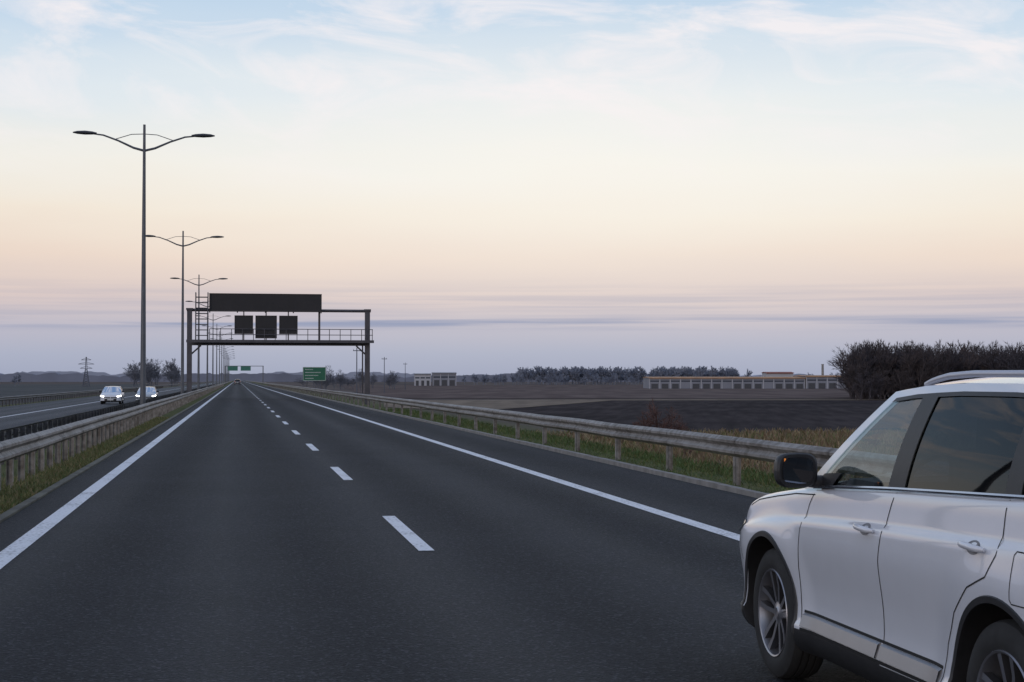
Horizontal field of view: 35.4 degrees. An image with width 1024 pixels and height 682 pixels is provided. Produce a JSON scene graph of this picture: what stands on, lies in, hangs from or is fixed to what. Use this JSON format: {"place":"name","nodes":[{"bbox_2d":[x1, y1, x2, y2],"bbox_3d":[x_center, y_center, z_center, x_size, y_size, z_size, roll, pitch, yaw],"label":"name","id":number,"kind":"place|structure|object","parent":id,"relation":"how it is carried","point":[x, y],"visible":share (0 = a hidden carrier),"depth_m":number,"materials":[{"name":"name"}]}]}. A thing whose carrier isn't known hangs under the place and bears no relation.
{"place":"outdoors","nodes":[
{"label":"outdoors","id":0,"kind":"place"},
{"bbox_2d":[0,397,70,404],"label":"fallow field","id":1,"kind":"structure","parent":0,"point":[29,400],"depth_m":270.33,"materials":[{"name":"soil"}]},
{"bbox_2d":[0,384,150,396],"bbox_3d":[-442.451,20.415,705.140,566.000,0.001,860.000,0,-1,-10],"label":"winter crop field","id":2,"kind":"structure","parent":0,"point":[16,389],"depth_m":623.79,"materials":[{"name":"green plant"}]},
{"bbox_2d":[0,381,222,429],"bbox_3d":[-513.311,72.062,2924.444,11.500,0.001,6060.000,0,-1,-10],"label":"opposite carriageway road","id":3,"kind":"structure","parent":0,"point":[14,420],"depth_m":116.78,"materials":[{"name":"grey asphalt"}]},
{"bbox_2d":[99,386,124,403],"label":"oncoming car","id":4,"kind":"object","parent":3,"relation":"on","point":[112,393],"visible":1,"depth_m":136.80,"materials":[{"name":"white paint"}]},
{"bbox_2d":[134,387,158,400],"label":"oncoming car","id":5,"kind":"object","parent":3,"relation":"on","point":[151,392],"visible":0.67,"depth_m":142.59,"materials":[{"name":"silver paint"}]},
{"bbox_2d":[0,382,739,568],"bbox_3d":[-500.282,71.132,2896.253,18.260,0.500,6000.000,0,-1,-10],"label":"road markings","id":6,"kind":"object","parent":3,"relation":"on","point":[10,552],"visible":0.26,"depth_m":20.88,"materials":[{"name":"white paint"}]},
{"bbox_2d":[16,371,806,378],"bbox_3d":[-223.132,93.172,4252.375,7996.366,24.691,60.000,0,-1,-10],"label":"distant hills","id":7,"kind":"structure","parent":0,"point":[351,375],"depth_m":4158.51,"materials":[{"name":"grey"}]},
{"bbox_2d":[0,380,870,681],"bbox_3d":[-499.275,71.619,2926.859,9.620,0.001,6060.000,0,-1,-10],"label":"motorway road","id":8,"kind":"structure","parent":0,"point":[236,532],"depth_m":13.89,"materials":[{"name":"grey asphalt"}]},
{"bbox_2d":[234,379,240,384],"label":"distant car","id":9,"kind":"object","parent":8,"relation":"on","point":[237,381],"visible":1,"depth_m":469.46,"materials":[{"name":"paint"}]},
{"bbox_2d":[740,370,1023,681],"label":"suv car","id":10,"kind":"object","parent":8,"relation":"on","point":[911,569],"visible":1,"depth_m":7.04,"materials":[{"name":"white paint"}]},
{"bbox_2d":[0,380,917,508],"bbox_3d":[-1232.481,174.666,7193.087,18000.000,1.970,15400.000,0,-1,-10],"label":"ground","id":11,"kind":"structure","parent":0,"point":[508,424],"depth_m":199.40,"materials":[{"name":"green plant"}]},
{"bbox_2d":[11,373,21,383],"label":"distant tree row","id":12,"kind":"object","parent":11,"relation":"on","point":[17,378],"visible":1,"depth_m":932.43,"materials":[{"name":"green plant"}]},
{"bbox_2d":[0,416,169,513],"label":"median grass","id":13,"kind":"structure","parent":11,"relation":"on","point":[16,493],"depth_m":28.55,"materials":[{"name":"plant"}]},
{"bbox_2d":[80,357,92,386],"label":"electricity pylon","id":14,"kind":"object","parent":11,"relation":"on","point":[85,368],"visible":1,"depth_m":775.82,"materials":[{"name":"grey metal"}]},
{"bbox_2d":[0,381,211,406],"bbox_3d":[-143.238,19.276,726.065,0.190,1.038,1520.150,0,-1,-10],"label":"guardrail","id":15,"kind":"object","parent":11,"relation":"on","point":[33,396],"visible":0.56,"depth_m":169.39,"materials":[{"name":"metal"}]},
{"bbox_2d":[0,383,220,464],"bbox_3d":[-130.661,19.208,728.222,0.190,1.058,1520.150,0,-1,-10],"label":"guardrail","id":16,"kind":"object","parent":11,"relation":"on","point":[15,432],"visible":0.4,"depth_m":54.22,"materials":[{"name":"metal"}]},
{"bbox_2d":[0,381,230,489],"bbox_3d":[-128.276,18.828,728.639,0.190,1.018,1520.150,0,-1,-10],"label":"guardrail","id":17,"kind":"object","parent":11,"relation":"on","point":[104,427],"visible":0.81,"depth_m":34.32,"materials":[{"name":"metal"}]},
{"bbox_2d":[0,381,233,522],"bbox_3d":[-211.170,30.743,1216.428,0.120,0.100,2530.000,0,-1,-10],"label":"edge channel","id":18,"kind":"object","parent":11,"relation":"on","point":[11,512],"visible":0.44,"depth_m":26.09,"materials":[{"name":"concrete"}]},
{"bbox_2d":[73,124,214,404],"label":"street lamp","id":19,"kind":"object","parent":11,"relation":"on","point":[144,150],"visible":0.93,"depth_m":76.16,"materials":[{"name":"grey metal"}]},
{"bbox_2d":[123,358,180,386],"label":"distant tree row","id":20,"kind":"object","parent":11,"relation":"on","point":[151,372],"visible":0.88,"depth_m":645.18,"materials":[{"name":"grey plant"}]},
{"bbox_2d":[146,231,222,393],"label":"street lamp","id":21,"kind":"object","parent":11,"relation":"on","point":[182,344],"visible":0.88,"depth_m":130.86,"materials":[{"name":"grey metal"}]},
{"bbox_2d":[185,301,207,386],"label":"street lamp","id":22,"kind":"object","parent":11,"relation":"on","point":[207,354],"visible":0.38,"depth_m":240.12,"materials":[{"name":"grey metal"}]},
{"bbox_2d":[170,275,227,389],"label":"street lamp","id":23,"kind":"object","parent":11,"relation":"on","point":[198,365],"visible":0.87,"depth_m":185.56,"materials":[{"name":"grey metal"}]},
{"bbox_2d":[196,315,228,385],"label":"street lamp","id":24,"kind":"object","parent":11,"relation":"on","point":[213,356],"visible":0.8,"depth_m":294.89,"materials":[{"name":"grey metal"}]},
{"bbox_2d":[202,325,230,384],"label":"street lamp","id":25,"kind":"object","parent":11,"relation":"on","point":[216,353],"visible":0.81,"depth_m":349.55,"materials":[{"name":"grey metal"}]},
{"bbox_2d":[212,331,227,383],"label":"street lamp","id":26,"kind":"object","parent":11,"relation":"on","point":[219,357],"visible":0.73,"depth_m":404.26,"materials":[{"name":"grey metal"}]},
{"bbox_2d":[210,337,232,382],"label":"street lamp","id":27,"kind":"object","parent":11,"relation":"on","point":[221,359],"visible":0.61,"depth_m":458.94,"materials":[{"name":"grey metal"}]},
{"bbox_2d":[223,345,223,382],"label":"street lamp","id":28,"kind":"object","parent":11,"relation":"on","point":[223,363],"visible":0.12,"depth_m":513.69,"materials":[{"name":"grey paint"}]},
{"bbox_2d":[215,345,233,384],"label":"street lamp","id":29,"kind":"object","parent":11,"relation":"on","point":[224,361],"visible":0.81,"depth_m":568.34,"materials":[{"name":"grey metal"}]},
{"bbox_2d":[226,352,229,383],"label":"street lamp","id":30,"kind":"object","parent":11,"relation":"on","point":[226,367],"visible":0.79,"depth_m":677.71,"materials":[{"name":"grey metal"}]},
{"bbox_2d":[225,366,263,375],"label":"overhead sign gantry","id":31,"kind":"object","parent":11,"relation":"on","point":[235,368],"visible":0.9,"depth_m":551.63,"materials":[{"name":"green metal"}]},
{"bbox_2d":[186,292,373,404],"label":"overhead sign gantry","id":32,"kind":"object","parent":11,"relation":"on","point":[265,327],"visible":0.97,"depth_m":141.81,"materials":[{"name":"metal"}]},
{"bbox_2d":[303,367,325,395],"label":"direction sign","id":33,"kind":"object","parent":11,"relation":"on","point":[314,373],"visible":0.98,"depth_m":244.35,"materials":[{"name":"metal"}]},
{"bbox_2d":[0,373,642,381],"bbox_3d":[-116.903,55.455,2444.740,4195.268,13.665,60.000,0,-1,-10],"label":"distant treeline","id":34,"kind":"object","parent":11,"relation":"on","point":[79,377],"visible":0.3,"depth_m":2356.84,"materials":[{"name":"green plant"}]},
{"bbox_2d":[322,365,335,393],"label":"bare tree","id":35,"kind":"object","parent":11,"relation":"on","point":[327,381],"visible":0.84,"depth_m":343.02,"materials":[{"name":"brown plant"}]},
{"bbox_2d":[294,368,399,389],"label":"distant tree row","id":36,"kind":"object","parent":11,"relation":"on","point":[341,379],"visible":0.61,"depth_m":585.38,"materials":[{"name":"grey plant"}]},
{"bbox_2d":[353,348,359,398],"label":"utility pole","id":37,"kind":"object","parent":11,"relation":"on","point":[356,350],"visible":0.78,"depth_m":299.30,"materials":[{"name":"brown wood"}]},
{"bbox_2d":[384,357,386,392],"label":"utility pole","id":38,"kind":"object","parent":11,"relation":"on","point":[384,374],"visible":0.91,"depth_m":420.23,"materials":[{"name":"brown wood"}]},
{"bbox_2d":[415,375,430,385],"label":"walls","id":39,"kind":"structure","parent":11,"relation":"on","point":[419,379],"depth_m":898.74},
{"bbox_2d":[416,381,428,385],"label":"loading doors","id":40,"kind":"structure","parent":39,"relation":"attached to","point":[417,383],"depth_m":898.62,"materials":[{"name":"grey metal"}]},
{"bbox_2d":[414,373,430,374],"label":"roof","id":41,"kind":"structure","parent":39,"relation":"on","point":[422,373],"depth_m":903.87,"materials":[{"name":"grey metal"}]},
{"bbox_2d":[432,374,455,385],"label":"walls","id":42,"kind":"structure","parent":11,"relation":"on","point":[433,379],"depth_m":898.67,"materials":[{"name":"grey concrete"}]},
{"bbox_2d":[434,380,454,385],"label":"loading doors","id":43,"kind":"structure","parent":42,"relation":"attached to","point":[444,382],"depth_m":898.51,"materials":[{"name":"grey metal"}]},
{"bbox_2d":[432,372,456,373],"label":"roof","id":44,"kind":"structure","parent":42,"relation":"on","point":[444,373],"depth_m":898.61,"materials":[{"name":"grey metal"}]},
{"bbox_2d":[433,376,455,377],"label":"windows","id":45,"kind":"structure","parent":42,"relation":"attached to","point":[444,376],"depth_m":898.60,"materials":[{"name":"grey glass"}]},
{"bbox_2d":[246,381,770,497],"bbox_3d":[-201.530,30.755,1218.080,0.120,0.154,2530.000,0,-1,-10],"label":"kerb","id":46,"kind":"structure","parent":11,"relation":"on","point":[726,487],"depth_m":30.74,"materials":[{"name":"concrete"}]},
{"bbox_2d":[461,372,667,384],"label":"distant tree row","id":47,"kind":"object","parent":11,"relation":"on","point":[495,379],"visible":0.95,"depth_m":1018.73,"materials":[{"name":"green plant"}]},
{"bbox_2d":[246,380,896,485],"bbox_3d":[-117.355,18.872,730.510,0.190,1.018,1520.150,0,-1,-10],"label":"guardrail","id":48,"kind":"object","parent":11,"relation":"on","point":[866,464],"visible":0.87,"depth_m":29.25,"materials":[{"name":"metal"}]},
{"bbox_2d":[514,365,752,383],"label":"distant forest","id":49,"kind":"object","parent":11,"relation":"on","point":[575,373],"visible":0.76,"depth_m":1211.56,"materials":[{"name":"green plant"}]},
{"bbox_2d":[632,413,654,441],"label":"bare shrub","id":50,"kind":"object","parent":11,"relation":"on","point":[646,421],"visible":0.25,"depth_m":88.70,"materials":[{"name":"brown plant"}]},
{"bbox_2d":[639,395,680,428],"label":"bare shrub","id":51,"kind":"object","parent":11,"relation":"on","point":[654,412],"visible":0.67,"depth_m":90.33,"materials":[{"name":"brown plant"}]},
{"bbox_2d":[655,406,687,430],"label":"bare shrub","id":52,"kind":"object","parent":11,"relation":"on","point":[671,425],"visible":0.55,"depth_m":91.60,"materials":[{"name":"brown plant"}]},
{"bbox_2d":[675,419,689,430],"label":"bare shrub","id":53,"kind":"object","parent":11,"relation":"on","point":[683,426],"visible":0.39,"depth_m":98.91,"materials":[{"name":"brown plant"}]},
{"bbox_2d":[679,448,692,455],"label":"bare shrub","id":54,"kind":"object","parent":11,"relation":"on","point":[690,451],"visible":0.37,"depth_m":72.24,"materials":[{"name":"brown plant"}]},
{"bbox_2d":[643,378,804,388],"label":"walls","id":55,"kind":"structure","parent":11,"relation":"on","point":[723,385],"depth_m":619.64,"materials":[{"name":"grey concrete"}]},
{"bbox_2d":[643,377,805,378],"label":"roof","id":56,"kind":"structure","parent":55,"relation":"on","point":[725,377],"depth_m":619.14,"materials":[{"name":"brown metal"}]},
{"bbox_2d":[651,384,802,387],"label":"loading doors","id":57,"kind":"structure","parent":55,"relation":"attached to","point":[735,385],"depth_m":619.57,"materials":[{"name":"grey metal"}]},
{"bbox_2d":[650,381,803,381],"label":"windows","id":58,"kind":"structure","parent":55,"relation":"attached to","point":[727,381],"depth_m":619.62,"materials":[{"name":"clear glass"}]},
{"bbox_2d":[649,379,804,388],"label":"wall pilasters","id":59,"kind":"object","parent":55,"relation":"attached to","point":[732,383],"depth_m":619.52,"materials":[{"name":"grey concrete"}]},
{"bbox_2d":[762,373,792,376],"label":"walls","id":60,"kind":"structure","parent":11,"relation":"on","point":[776,375],"depth_m":667.30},
{"bbox_2d":[762,372,793,373],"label":"roof","id":61,"kind":"structure","parent":60,"relation":"on","point":[778,372],"depth_m":668.07,"materials":[{"name":"metal"}]},
{"bbox_2d":[793,376,849,388],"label":"walls","id":62,"kind":"structure","parent":11,"relation":"on","point":[816,382],"depth_m":618.86,"materials":[{"name":"grey concrete"}]},
{"bbox_2d":[796,375,840,376],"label":"roof","id":63,"kind":"structure","parent":62,"relation":"on","point":[819,375],"depth_m":627.36,"materials":[{"name":"grey metal"}]},
{"bbox_2d":[808,383,835,387],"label":"loading doors","id":64,"kind":"structure","parent":62,"relation":"attached to","point":[812,385],"depth_m":618.78,"materials":[{"name":"grey metal"}]},
{"bbox_2d":[806,377,837,388],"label":"wall pilasters","id":65,"kind":"object","parent":62,"relation":"attached to","point":[827,382],"depth_m":618.73,"materials":[{"name":"grey concrete"}]},
{"bbox_2d":[807,379,838,380],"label":"windows","id":66,"kind":"structure","parent":62,"relation":"attached to","point":[822,379],"depth_m":618.84,"materials":[{"name":"grey glass"}]},
{"bbox_2d":[821,364,823,374],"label":"chimney","id":67,"kind":"object","parent":11,"relation":"on","point":[822,369],"visible":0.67,"depth_m":650.12,"materials":[{"name":"concrete"}]},
{"bbox_2d":[840,368,1004,399],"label":"forest understory","id":68,"kind":"object","parent":11,"relation":"on","point":[894,387],"visible":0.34,"depth_m":278.68,"materials":[{"name":"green plant"}]},
{"bbox_2d":[826,338,1023,399],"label":"bare tree forest","id":69,"kind":"object","parent":11,"relation":"on","point":[923,363],"visible":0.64,"depth_m":287.78,"materials":[{"name":"brown plant"}]},
{"bbox_2d":[0,0,1023,375],"label":"sky","id":70,"kind":"structure","parent":0,"point":[504,186],"materials":[{"name":"blue"}]},
{"bbox_2d":[337,385,888,398],"bbox_3d":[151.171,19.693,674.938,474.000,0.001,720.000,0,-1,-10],"label":"brown field","id":71,"kind":"structure","parent":0,"point":[559,391],"depth_m":433.79,"materials":[{"name":"soil"}]},
{"bbox_2d":[384,399,921,408],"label":"stubble field","id":72,"kind":"structure","parent":0,"point":[499,404],"depth_m":258.12,"materials":[{"name":"brown plant"}]},
{"bbox_2d":[502,400,920,432],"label":"ploughed field","id":73,"kind":"structure","parent":0,"point":[729,415],"depth_m":167.84,"materials":[{"name":"soil"}]},
{"bbox_2d":[525,427,907,484],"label":"dry grass","id":74,"kind":"structure","parent":0,"point":[891,441],"depth_m":85.85,"materials":[{"name":"plant"}]}
]}

